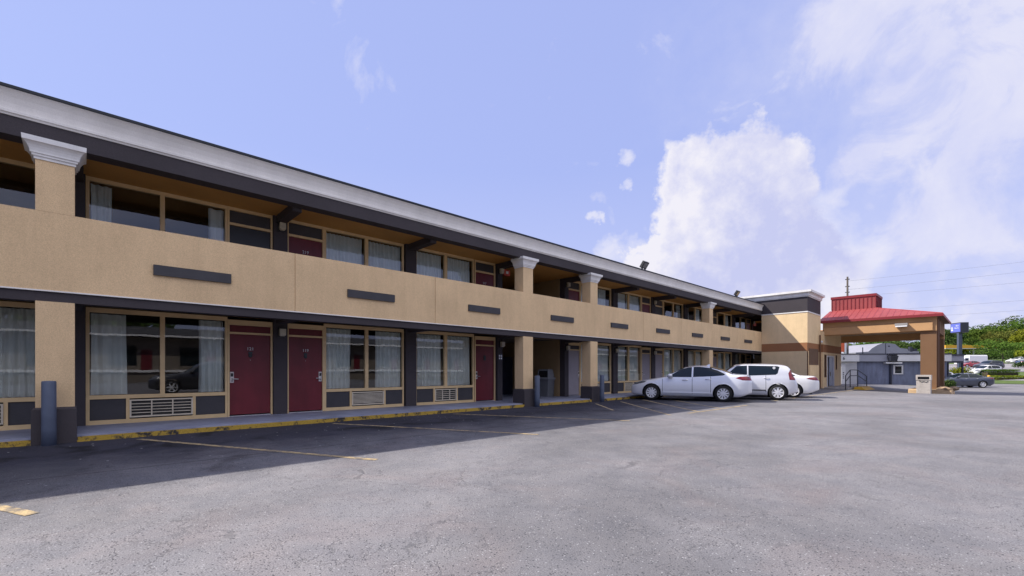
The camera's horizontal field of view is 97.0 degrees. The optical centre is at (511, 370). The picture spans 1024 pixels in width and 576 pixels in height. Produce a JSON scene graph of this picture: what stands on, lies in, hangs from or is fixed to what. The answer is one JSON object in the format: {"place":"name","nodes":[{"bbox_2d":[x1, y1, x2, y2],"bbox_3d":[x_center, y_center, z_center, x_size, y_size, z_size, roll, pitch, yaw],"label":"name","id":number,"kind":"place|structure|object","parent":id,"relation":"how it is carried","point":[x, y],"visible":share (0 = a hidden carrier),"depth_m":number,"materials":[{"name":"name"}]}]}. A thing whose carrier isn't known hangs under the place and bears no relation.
{"place":"outdoors","nodes":[
{"label":"outdoors","id":0,"kind":"place"},
{"bbox_2d":[502,357,512,394],"bbox_3d":[-0.579,0.245,22.723,0.800,1.850,0.960,0,0,-43],"label":"vending machine","id":1,"kind":"object","parent":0,"point":[507,375],"visible":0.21,"depth_m":22.40,"materials":[{"name":"black plastic"}]},
{"bbox_2d":[0,0,1023,352],"label":"sky","id":2,"kind":"structure","parent":0,"point":[749,147],"materials":[{"name":"blue"}]},
{"bbox_2d":[907,354,1023,392],"bbox_3d":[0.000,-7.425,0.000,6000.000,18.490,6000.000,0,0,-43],"label":"ground","id":3,"kind":"structure","parent":0,"point":[1021,373],"depth_m":113.87,"materials":[{"name":"green plant"}]},
{"bbox_2d":[0,390,644,441],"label":"walkway","id":4,"kind":"structure","parent":3,"relation":"on","point":[85,430],"depth_m":11.32,"materials":[{"name":"concrete"}]},
{"bbox_2d":[537,369,555,396],"bbox_3d":[1.528,0.555,20.613,0.670,1.230,0.670,0,0,35],"label":"trash can","id":5,"kind":"object","parent":4,"relation":"on","point":[547,378],"visible":0.82,"depth_m":20.39,"materials":[{"name":"grey plastic"}]},
{"bbox_2d":[0,396,645,447],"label":"kerb","id":6,"kind":"structure","parent":3,"relation":"on","point":[128,435],"depth_m":10.46,"materials":[{"name":"paint"}]},
{"bbox_2d":[0,81,763,445],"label":"motel building","id":7,"kind":"structure","parent":3,"relation":"on","point":[158,267],"depth_m":11.84,"materials":[{"name":"beige paint"}]},
{"bbox_2d":[0,308,34,397],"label":"curtain","id":8,"kind":"object","parent":7,"relation":"hanging from","point":[17,352],"visible":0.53,"depth_m":9.14,"materials":[{"name":"fabric"}]},
{"bbox_2d":[0,301,34,430],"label":"window","id":9,"kind":"structure","parent":7,"relation":"in","point":[16,411],"depth_m":9.00,"materials":[{"name":"beige wood"}]},
{"bbox_2d":[0,157,34,169],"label":"window","id":10,"kind":"structure","parent":7,"relation":"in","point":[2,160],"depth_m":9.00,"materials":[{"name":"beige wood"}]},
{"bbox_2d":[91,183,111,221],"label":"curtain","id":11,"kind":"object","parent":7,"relation":"hanging from","point":[101,203],"visible":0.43,"depth_m":10.00,"materials":[{"name":"fabric"}]},
{"bbox_2d":[91,313,126,394],"bbox_3d":[-8.948,-0.360,10.073,0.612,1.780,0.134,0,0,-43],"label":"curtain","id":12,"kind":"object","parent":7,"relation":"hanging from","point":[108,357],"visible":1,"depth_m":10.10,"materials":[{"name":"fabric"}]},
{"bbox_2d":[86,307,226,424],"bbox_3d":[-8.172,-0.095,10.596,2.609,2.530,0.094,0,0,-43],"label":"window","id":13,"kind":"structure","parent":7,"relation":"in","point":[100,409],"depth_m":10.40,"materials":[{"name":"beige wood"}]},
{"bbox_2d":[86,176,226,241],"bbox_3d":[-8.172,-2.885,10.596,2.609,2.560,0.094,0,0,-43],"label":"window","id":14,"kind":"structure","parent":7,"relation":"in","point":[89,179],"depth_m":10.54,"materials":[{"name":"beige wood"}]},
{"bbox_2d":[130,397,192,417],"bbox_3d":[-8.226,0.850,10.647,1.170,0.400,0.285,0,0,-43],"label":"air conditioner","id":15,"kind":"object","parent":7,"relation":"attached to","point":[148,407],"visible":0.98,"depth_m":10.57,"materials":[{"name":"metal"}]},
{"bbox_2d":[198,320,222,391],"bbox_3d":[-7.558,-0.360,11.397,0.532,1.780,0.143,0,0,-43],"label":"curtain","id":16,"kind":"object","parent":7,"relation":"hanging from","point":[210,356],"visible":0.98,"depth_m":11.40,"materials":[{"name":"fabric"}]},
{"bbox_2d":[208,208,223,239],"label":"curtain","id":17,"kind":"object","parent":7,"relation":"hanging from","point":[215,220],"visible":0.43,"depth_m":11.48,"materials":[{"name":"fabric"}]},
{"bbox_2d":[227,319,272,416],"bbox_3d":[-6.835,-0.065,11.846,1.044,2.470,0.157,0,0,-43],"label":"door","id":18,"kind":"structure","parent":7,"relation":"in","point":[249,343],"depth_m":11.84,"materials":[{"name":"red paint"}]},
{"bbox_2d":[227,206,272,249],"bbox_3d":[-6.835,-2.882,11.846,1.044,2.565,0.157,0,0,-43],"label":"door","id":19,"kind":"structure","parent":7,"relation":"in","point":[244,227],"depth_m":11.84,"materials":[{"name":"wood"}]},
{"bbox_2d":[278,222,285,232],"bbox_3d":[-6.190,-3.880,12.213,0.180,0.260,0.150,0,0,-43],"label":"wall lamp","id":20,"kind":"object","parent":7,"relation":"attached to","point":[281,227],"visible":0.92,"depth_m":12.17,"materials":[{"name":"white plastic"}]},
{"bbox_2d":[278,327,286,337],"bbox_3d":[-6.190,-1.030,12.213,0.180,0.260,0.150,0,0,-43],"label":"wall lamp","id":21,"kind":"object","parent":7,"relation":"attached to","point":[281,331],"visible":1,"depth_m":12.16,"materials":[{"name":"glass"}]},
{"bbox_2d":[288,323,323,412],"bbox_3d":[-5.827,-0.065,12.801,1.006,2.470,0.157,0,0,-43],"label":"door","id":22,"kind":"structure","parent":7,"relation":"in","point":[305,342],"depth_m":12.81,"materials":[{"name":"red paint"}]},
{"bbox_2d":[288,220,323,257],"bbox_3d":[-5.827,-2.882,12.801,1.006,2.565,0.157,0,0,-43],"label":"door","id":23,"kind":"structure","parent":7,"relation":"in","point":[307,239],"depth_m":12.81,"materials":[{"name":"red paint"}]},
{"bbox_2d":[326,328,350,388],"bbox_3d":[-5.229,-0.360,13.599,0.821,1.780,0.139,0,0,-43],"label":"curtain","id":24,"kind":"object","parent":7,"relation":"hanging from","point":[337,358],"visible":0.88,"depth_m":13.59,"materials":[{"name":"fabric"}]},
{"bbox_2d":[326,232,361,264],"bbox_3d":[-5.100,-3.165,13.723,1.174,1.810,0.133,0,0,-43],"label":"curtain","id":25,"kind":"object","parent":7,"relation":"hanging from","point":[343,248],"visible":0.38,"depth_m":13.71,"materials":[{"name":"fabric"}]},
{"bbox_2d":[323,324,403,410],"bbox_3d":[-4.527,-0.095,14.046,2.590,2.530,0.094,0,0,-43],"label":"window","id":26,"kind":"structure","parent":7,"relation":"in","point":[334,399],"depth_m":13.99,"materials":[{"name":"beige wood"}]},
{"bbox_2d":[324,227,403,271],"bbox_3d":[-4.527,-2.885,14.046,2.590,2.560,0.094,0,0,-43],"label":"window","id":27,"kind":"structure","parent":7,"relation":"in","point":[366,238],"depth_m":14.01,"materials":[{"name":"beige wood"}]},
{"bbox_2d":[352,391,383,404],"bbox_3d":[-4.537,0.850,14.139,1.050,0.400,0.285,0,0,-43],"label":"air conditioner","id":28,"kind":"object","parent":7,"relation":"attached to","point":[366,397],"visible":0.98,"depth_m":14.07,"materials":[{"name":"metal"}]},
{"bbox_2d":[368,241,399,270],"bbox_3d":[-4.157,-3.165,14.611,1.168,1.810,0.165,0,0,-43],"label":"curtain","id":29,"kind":"object","parent":7,"relation":"hanging from","point":[383,256],"visible":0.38,"depth_m":14.62,"materials":[{"name":"fabric"}]},
{"bbox_2d":[375,331,399,386],"bbox_3d":[-4.041,-0.360,14.722,0.871,1.780,0.140,0,0,-43],"label":"curtain","id":30,"kind":"object","parent":7,"relation":"hanging from","point":[387,359],"visible":0.94,"depth_m":14.70,"materials":[{"name":"fabric"}]},
{"bbox_2d":[417,334,440,385],"bbox_3d":[-2.930,-0.360,15.777,1.115,1.780,0.162,0,0,-43],"label":"curtain","id":31,"kind":"object","parent":7,"relation":"hanging from","point":[428,360],"visible":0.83,"depth_m":15.77,"materials":[{"name":"fabric"}]},
{"bbox_2d":[417,251,440,277],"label":"curtain","id":32,"kind":"object","parent":7,"relation":"hanging from","point":[428,264],"visible":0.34,"depth_m":15.83,"materials":[{"name":"fabric"}]},
{"bbox_2d":[417,331,473,404],"bbox_3d":[-2.363,-0.095,16.095,2.516,2.530,0.094,0,0,-43],"label":"window","id":33,"kind":"structure","parent":7,"relation":"in","point":[465,393],"depth_m":16.06,"materials":[{"name":"beige wood"}]},
{"bbox_2d":[435,388,456,400],"bbox_3d":[-2.420,0.850,16.143,0.920,0.400,0.285,0,0,-43],"label":"air conditioner","id":34,"kind":"object","parent":7,"relation":"attached to","point":[445,394],"visible":0.98,"depth_m":16.06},
{"bbox_2d":[419,248,473,283],"bbox_3d":[-2.363,-2.885,16.095,2.516,2.560,0.094,0,0,-43],"label":"window","id":35,"kind":"structure","parent":7,"relation":"in","point":[445,255],"depth_m":16.07,"materials":[{"name":"beige wood"}]},
{"bbox_2d":[447,258,468,282],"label":"curtain","id":36,"kind":"object","parent":7,"relation":"hanging from","point":[457,270],"visible":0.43,"depth_m":16.64,"materials":[{"name":"fabric"}]},
{"bbox_2d":[447,336,469,384],"bbox_3d":[-2.010,-0.360,16.645,1.146,1.780,0.156,0,0,-43],"label":"curtain","id":37,"kind":"object","parent":7,"relation":"hanging from","point":[457,360],"visible":0.88,"depth_m":16.65,"materials":[{"name":"fabric"}]},
{"bbox_2d":[474,336,494,401],"bbox_3d":[-1.045,-0.065,17.327,1.019,2.470,0.157,0,0,-43],"label":"door","id":38,"kind":"structure","parent":7,"relation":"in","point":[484,347],"depth_m":17.34,"materials":[{"name":"red paint"}]},
{"bbox_2d":[474,259,494,286],"bbox_3d":[-1.045,-2.882,17.327,1.019,2.565,0.157,0,0,-43],"label":"door","id":39,"kind":"structure","parent":7,"relation":"in","point":[484,272],"depth_m":17.33,"materials":[{"name":"red paint"}]},
{"bbox_2d":[569,343,579,395],"bbox_3d":[2.849,-0.065,21.012,0.937,2.470,0.157,0,0,-43],"label":"door","id":40,"kind":"structure","parent":7,"relation":"in","point":[574,352],"depth_m":21.08,"materials":[{"name":"grey paint"}]},
{"bbox_2d":[569,282,579,300],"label":"door","id":41,"kind":"structure","parent":7,"relation":"in","point":[574,290],"depth_m":21.08,"materials":[{"name":"red paint"}]},
{"bbox_2d":[579,342,610,393],"bbox_3d":[4.100,-0.095,22.212,2.497,2.530,0.094,0,0,-43],"label":"window","id":42,"kind":"structure","parent":7,"relation":"in","point":[607,384],"depth_m":22.88,"materials":[{"name":"beige wood"}]},
{"bbox_2d":[580,282,610,306],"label":"window","id":43,"kind":"structure","parent":7,"relation":"in","point":[600,287],"depth_m":22.79,"materials":[{"name":"beige wood"}]},
{"bbox_2d":[598,289,604,305],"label":"curtain","id":44,"kind":"object","parent":7,"relation":"hanging from","point":[601,297],"visible":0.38,"depth_m":22.77,"materials":[{"name":"fabric"}]},
{"bbox_2d":[598,346,607,380],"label":"curtain","id":45,"kind":"object","parent":7,"relation":"hanging from","point":[602,360],"visible":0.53,"depth_m":22.89,"materials":[{"name":"fabric"}]},
{"bbox_2d":[618,347,624,380],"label":"curtain","id":46,"kind":"object","parent":7,"relation":"hanging from","point":[621,364],"visible":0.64,"depth_m":24.00,"materials":[{"name":"fabric"}]},
{"bbox_2d":[618,293,624,308],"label":"curtain","id":47,"kind":"object","parent":7,"relation":"hanging from","point":[621,300],"visible":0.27,"depth_m":24.01,"materials":[{"name":"fabric"}]},
{"bbox_2d":[618,345,640,392],"bbox_3d":[6.247,-0.095,24.244,2.406,2.530,0.094,0,0,-43],"label":"window","id":48,"kind":"structure","parent":7,"relation":"in","point":[621,384],"depth_m":24.14,"materials":[{"name":"beige wood"}]},
{"bbox_2d":[623,292,640,311],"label":"window","id":49,"kind":"structure","parent":7,"relation":"in","point":[627,293],"depth_m":24.15,"materials":[{"name":"beige wood"}]},
{"bbox_2d":[626,295,638,310],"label":"curtain","id":50,"kind":"object","parent":7,"relation":"hanging from","point":[633,303],"visible":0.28,"depth_m":24.78,"materials":[{"name":"fabric"}]},
{"bbox_2d":[629,348,637,379],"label":"curtain","id":51,"kind":"object","parent":7,"relation":"hanging from","point":[633,363],"visible":0.81,"depth_m":24.80,"materials":[{"name":"fabric"}]},
{"bbox_2d":[641,347,650,380],"bbox_3d":[7.498,-0.065,25.413,0.980,2.470,0.157,0,0,-43],"label":"door","id":52,"kind":"structure","parent":7,"relation":"in","point":[645,352],"depth_m":25.41,"materials":[{"name":"grey paint"}]},
{"bbox_2d":[641,295,650,312],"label":"door","id":53,"kind":"structure","parent":7,"relation":"in","point":[645,301],"depth_m":25.42,"materials":[{"name":"red paint"}]},
{"bbox_2d":[655,348,662,377],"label":"door","id":54,"kind":"structure","parent":7,"relation":"in","point":[659,356],"depth_m":26.41,"materials":[{"name":"grey paint"}]},
{"bbox_2d":[655,300,662,314],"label":"door","id":55,"kind":"structure","parent":7,"relation":"in","point":[659,306],"depth_m":26.48,"materials":[{"name":"red wood"}]},
{"bbox_2d":[664,350,669,375],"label":"curtain","id":56,"kind":"object","parent":7,"relation":"hanging from","point":[666,362],"visible":0.52,"depth_m":27.39,"materials":[{"name":"fabric"}]},
{"bbox_2d":[662,348,682,376],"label":"window","id":57,"kind":"structure","parent":7,"relation":"in","point":[672,349],"depth_m":27.57,"materials":[{"name":"beige wood"}]},
{"bbox_2d":[663,300,682,318],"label":"window","id":58,"kind":"structure","parent":7,"relation":"in","point":[672,303],"depth_m":27.57,"materials":[{"name":"beige wood"}]},
{"bbox_2d":[670,350,679,373],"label":"curtain","id":59,"kind":"object","parent":7,"relation":"hanging from","point":[676,360],"visible":0.56,"depth_m":28.23,"materials":[{"name":"fabric"}]},
{"bbox_2d":[692,352,699,365],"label":"curtain","id":60,"kind":"object","parent":7,"relation":"hanging from","point":[697,358],"visible":0.35,"depth_m":30.05,"materials":[{"name":"fabric"}]},
{"bbox_2d":[717,352,731,369],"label":"window","id":61,"kind":"structure","parent":7,"relation":"in","point":[730,353],"depth_m":32.86,"materials":[{"name":"beige wood"}]},
{"bbox_2d":[717,312,731,326],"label":"window","id":62,"kind":"structure","parent":7,"relation":"in","point":[724,314],"depth_m":32.86,"materials":[{"name":"beige wood"}]},
{"bbox_2d":[721,354,728,369],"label":"curtain","id":63,"kind":"object","parent":7,"relation":"hanging from","point":[726,361],"visible":0.48,"depth_m":33.48,"materials":[{"name":"fabric"}]},
{"bbox_2d":[0,384,1023,575],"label":"parking lot","id":64,"kind":"structure","parent":3,"relation":"on","point":[887,480],"depth_m":4.76,"materials":[{"name":"asphalt"}]},
{"bbox_2d":[0,504,39,515],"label":"stall line","id":65,"kind":"object","parent":64,"relation":"on","point":[16,510],"visible":1,"depth_m":4.20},
{"bbox_2d":[41,381,56,445],"bbox_3d":[-8.066,0.762,7.896,0.196,1.175,0.196,0,0,-43],"label":"bollard","id":66,"kind":"object","parent":64,"relation":"on","point":[48,413],"visible":0.88,"depth_m":7.83,"materials":[{"name":"blue metal"}]},
{"bbox_2d":[137,439,376,459],"bbox_3d":[-4.524,1.295,7.594,5.471,0.001,0.105,0,0,21],"label":"stall line","id":67,"kind":"object","parent":64,"relation":"on","point":[262,449],"visible":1,"depth_m":7.40,"materials":[{"name":"paint"}]},
{"bbox_2d":[333,423,538,434],"bbox_3d":[-1.920,1.295,10.162,5.305,0.001,0.105,0,0,21],"label":"stall line","id":68,"kind":"object","parent":64,"relation":"on","point":[439,429],"visible":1,"depth_m":9.98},
{"bbox_2d":[534,376,539,406],"bbox_3d":[0.910,0.762,16.393,0.196,1.175,0.196,0,0,-43],"label":"bollard","id":69,"kind":"object","parent":64,"relation":"on","point":[537,393],"visible":0.9,"depth_m":16.31,"materials":[{"name":"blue metal"}]},
{"bbox_2d":[600,375,603,401],"bbox_3d":[3.752,0.762,18.904,0.196,1.175,0.196,0,0,-43],"label":"bollard","id":70,"kind":"object","parent":64,"relation":"on","point":[601,388],"visible":0.87,"depth_m":18.82,"materials":[{"name":"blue metal"}]},
{"bbox_2d":[597,398,716,414],"bbox_3d":[5.858,1.295,17.318,7.528,0.001,4.321,0,0,-43],"label":"hatch line","id":71,"kind":"object","parent":64,"relation":"on","point":[659,403],"visible":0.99,"depth_m":16.38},
{"bbox_2d":[631,364,751,401],"bbox_3d":[7.923,0.510,20.221,4.916,1.579,2.237,0,0,27],"label":"sedan","id":72,"kind":"object","parent":64,"relation":"on","point":[702,381],"visible":1,"depth_m":19.27,"materials":[{"name":"silver metal"}]},
{"bbox_2d":[709,364,797,399],"bbox_3d":[10.789,0.490,21.133,4.138,1.620,2.110,0,0,25],"label":"hatchback","id":73,"kind":"object","parent":64,"relation":"on","point":[765,378],"visible":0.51,"depth_m":19.98,"materials":[{"name":"silver metal"}]},
{"bbox_2d":[776,372,818,397],"bbox_3d":[12.633,0.570,23.003,4.771,1.461,2.114,0,0,25],"label":"sedan","id":74,"kind":"object","parent":64,"relation":"on","point":[807,384],"visible":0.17,"depth_m":21.49,"materials":[{"name":"white paint"}]},
{"bbox_2d":[824,385,864,389],"bbox_3d":[25.978,1.405,35.398,6.600,0.390,1.700,0,0,-43],"label":"entrance landing","id":75,"kind":"object","parent":64,"relation":"on","point":[848,387],"visible":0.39,"depth_m":33.76,"materials":[{"name":"concrete"}]},
{"bbox_2d":[845,370,866,389],"bbox_3d":[26.017,0.711,34.267,7.161,1.578,0.143,0,0,-42],"label":"handrail","id":76,"kind":"object","parent":64,"relation":"on","point":[854,375],"visible":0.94,"depth_m":33.34,"materials":[{"name":"black metal"}]},
{"bbox_2d":[821,293,950,388],"bbox_3d":[27.130,-2.035,35.105,8.230,7.370,9.550,0,0,-43],"label":"entrance canopy","id":77,"kind":"object","parent":64,"relation":"on","point":[859,318],"visible":0.93,"depth_m":32.19,"materials":[{"name":"paint"}]},
{"bbox_2d":[916,375,931,393],"bbox_3d":[26.128,0.870,28.752,0.740,1.200,0.720,0,0,-43],"label":"litter bin","id":78,"kind":"object","parent":64,"relation":"on","point":[923,383],"visible":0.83,"depth_m":28.52,"materials":[{"name":"beige plastic"}]},
{"bbox_2d":[908,388,954,393],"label":"planter kerb","id":79,"kind":"structure","parent":64,"relation":"on","point":[934,391],"depth_m":28.93,"materials":[{"name":"beige paint"}]},
{"bbox_2d":[936,386,959,390],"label":"planter rocks","id":80,"kind":"object","parent":79,"relation":"on","point":[954,388],"visible":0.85,"depth_m":29.14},
{"bbox_2d":[911,354,965,386],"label":"carport","id":81,"kind":"object","parent":64,"relation":"on","point":[957,358],"visible":0.43,"depth_m":49.69,"materials":[{"name":"metal"}]},
{"bbox_2d":[945,373,994,387],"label":"sedan","id":82,"kind":"object","parent":64,"relation":"on","point":[968,379],"visible":0.72,"depth_m":47.22,"materials":[{"name":"grey paint"}]},
{"bbox_2d":[740,289,824,388],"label":"corner tower","id":83,"kind":"structure","parent":3,"relation":"on","point":[791,330],"depth_m":32.13,"materials":[{"name":"beige paint"}]},
{"bbox_2d":[753,331,840,387],"bbox_3d":[21.105,-0.650,39.578,5.830,4.500,11.530,0,0,-43],"label":"motel lobby","id":84,"kind":"object","parent":3,"relation":"on","point":[830,360],"visible":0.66,"depth_m":35.37,"materials":[{"name":"beige paint"}]},
{"bbox_2d":[827,356,833,386],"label":"door","id":85,"kind":"structure","parent":84,"relation":"in","point":[831,358],"depth_m":35.15,"materials":[{"name":"white paint"}]},
{"bbox_2d":[841,343,918,353],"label":"grey warehouse","id":86,"kind":"structure","parent":3,"relation":"on","point":[881,348],"depth_m":76.00,"materials":[{"name":"metal"}]},
{"bbox_2d":[841,353,951,384],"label":"blue store","id":87,"kind":"structure","parent":3,"relation":"on","point":[893,369],"depth_m":49.83,"materials":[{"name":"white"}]},
{"bbox_2d":[841,367,845,383],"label":"door","id":88,"kind":"structure","parent":87,"relation":"in","point":[843,369],"depth_m":50.03,"materials":[{"name":"white paint"}]},
{"bbox_2d":[893,365,902,373],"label":"window","id":89,"kind":"structure","parent":87,"relation":"in","point":[897,369],"depth_m":49.78,"materials":[{"name":"white"}]},
{"bbox_2d":[886,341,919,348],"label":"tree","id":90,"kind":"object","parent":3,"relation":"on","point":[905,345],"visible":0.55,"depth_m":197.00,"materials":[{"name":"green plant"}]},
{"bbox_2d":[945,329,967,344],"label":"tree","id":91,"kind":"object","parent":3,"relation":"on","point":[950,336],"visible":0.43,"depth_m":216.98,"materials":[{"name":"green plant"}]},
{"bbox_2d":[951,322,968,367],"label":"pylon sign","id":92,"kind":"object","parent":3,"relation":"on","point":[959,328],"visible":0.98,"depth_m":80.47,"materials":[{"name":"metal"}]},
{"bbox_2d":[949,367,971,373],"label":"round shrub","id":93,"kind":"object","parent":3,"relation":"on","point":[956,370],"visible":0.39,"depth_m":61.75,"materials":[{"name":"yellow plant"}]},
{"bbox_2d":[945,345,996,354],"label":"yellow canopy","id":94,"kind":"object","parent":3,"relation":"on","point":[955,346],"visible":0.26,"depth_m":165.00,"materials":[{"name":"metal"}]},
{"bbox_2d":[953,324,995,351],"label":"tree","id":95,"kind":"object","parent":3,"relation":"on","point":[974,328],"visible":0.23,"depth_m":228.59,"materials":[{"name":"green plant"}]},
{"bbox_2d":[967,365,1001,374],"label":"estate car","id":96,"kind":"object","parent":3,"relation":"on","point":[976,370],"visible":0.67,"depth_m":71.06,"materials":[{"name":"white paint"}]},
{"bbox_2d":[964,325,1007,344],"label":"tree","id":97,"kind":"object","parent":3,"relation":"on","point":[973,333],"visible":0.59,"depth_m":209.32,"materials":[{"name":"green plant"}]},
{"bbox_2d":[979,330,1006,346],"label":"tree","id":98,"kind":"object","parent":3,"relation":"on","point":[989,335],"visible":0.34,"depth_m":189.72,"materials":[{"name":"green plant"}]},
{"bbox_2d":[974,350,1013,359],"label":"bush","id":99,"kind":"object","parent":3,"relation":"on","point":[987,354],"visible":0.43,"depth_m":150.19,"materials":[{"name":"green plant"}]},
{"bbox_2d":[972,338,1023,361],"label":"tree","id":100,"kind":"object","parent":3,"relation":"on","point":[1015,346],"visible":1,"depth_m":117.20,"materials":[{"name":"green plant"}]},
{"bbox_2d":[980,369,1020,375],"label":"hedge","id":101,"kind":"object","parent":3,"relation":"on","point":[1002,372],"visible":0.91,"depth_m":69.58,"materials":[{"name":"green plant"}]},
{"bbox_2d":[988,329,1020,358],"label":"tree","id":102,"kind":"object","parent":3,"relation":"on","point":[1006,335],"visible":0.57,"depth_m":160.98,"materials":[{"name":"green plant"}]},
{"bbox_2d":[991,375,1023,379],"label":"hedge","id":103,"kind":"object","parent":3,"relation":"on","point":[1008,377],"visible":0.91,"depth_m":63.70,"materials":[{"name":"green plant"}]},
{"bbox_2d":[993,315,1022,332],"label":"tree","id":104,"kind":"object","parent":3,"relation":"on","point":[1011,319],"visible":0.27,"depth_m":255.53,"materials":[{"name":"green plant"}]},
{"bbox_2d":[995,380,1023,383],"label":"grass verge","id":105,"kind":"object","parent":3,"relation":"on","point":[1007,382],"depth_m":60.15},
{"bbox_2d":[999,317,1023,330],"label":"tree","id":106,"kind":"object","parent":3,"relation":"on","point":[1017,325],"visible":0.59,"depth_m":242.44,"materials":[{"name":"green plant"}]},
{"bbox_2d":[1008,329,1023,345],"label":"tree","id":107,"kind":"object","parent":3,"relation":"on","point":[1019,336],"visible":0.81,"depth_m":140.53,"materials":[{"name":"green plant"}]},
{"bbox_2d":[949,364,1023,371],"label":"parking lot","id":108,"kind":"structure","parent":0,"point":[1008,366],"depth_m":95.13,"materials":[{"name":"asphalt"}]},
{"bbox_2d":[954,355,987,363],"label":"white van","id":109,"kind":"object","parent":108,"relation":"on","point":[980,358],"visible":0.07,"depth_m":108.00,"materials":[{"name":"paint"}]},
{"bbox_2d":[973,360,1004,367],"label":"estate car","id":110,"kind":"object","parent":108,"relation":"on","point":[995,362],"visible":0.7,"depth_m":88.05,"materials":[{"name":"paint"}]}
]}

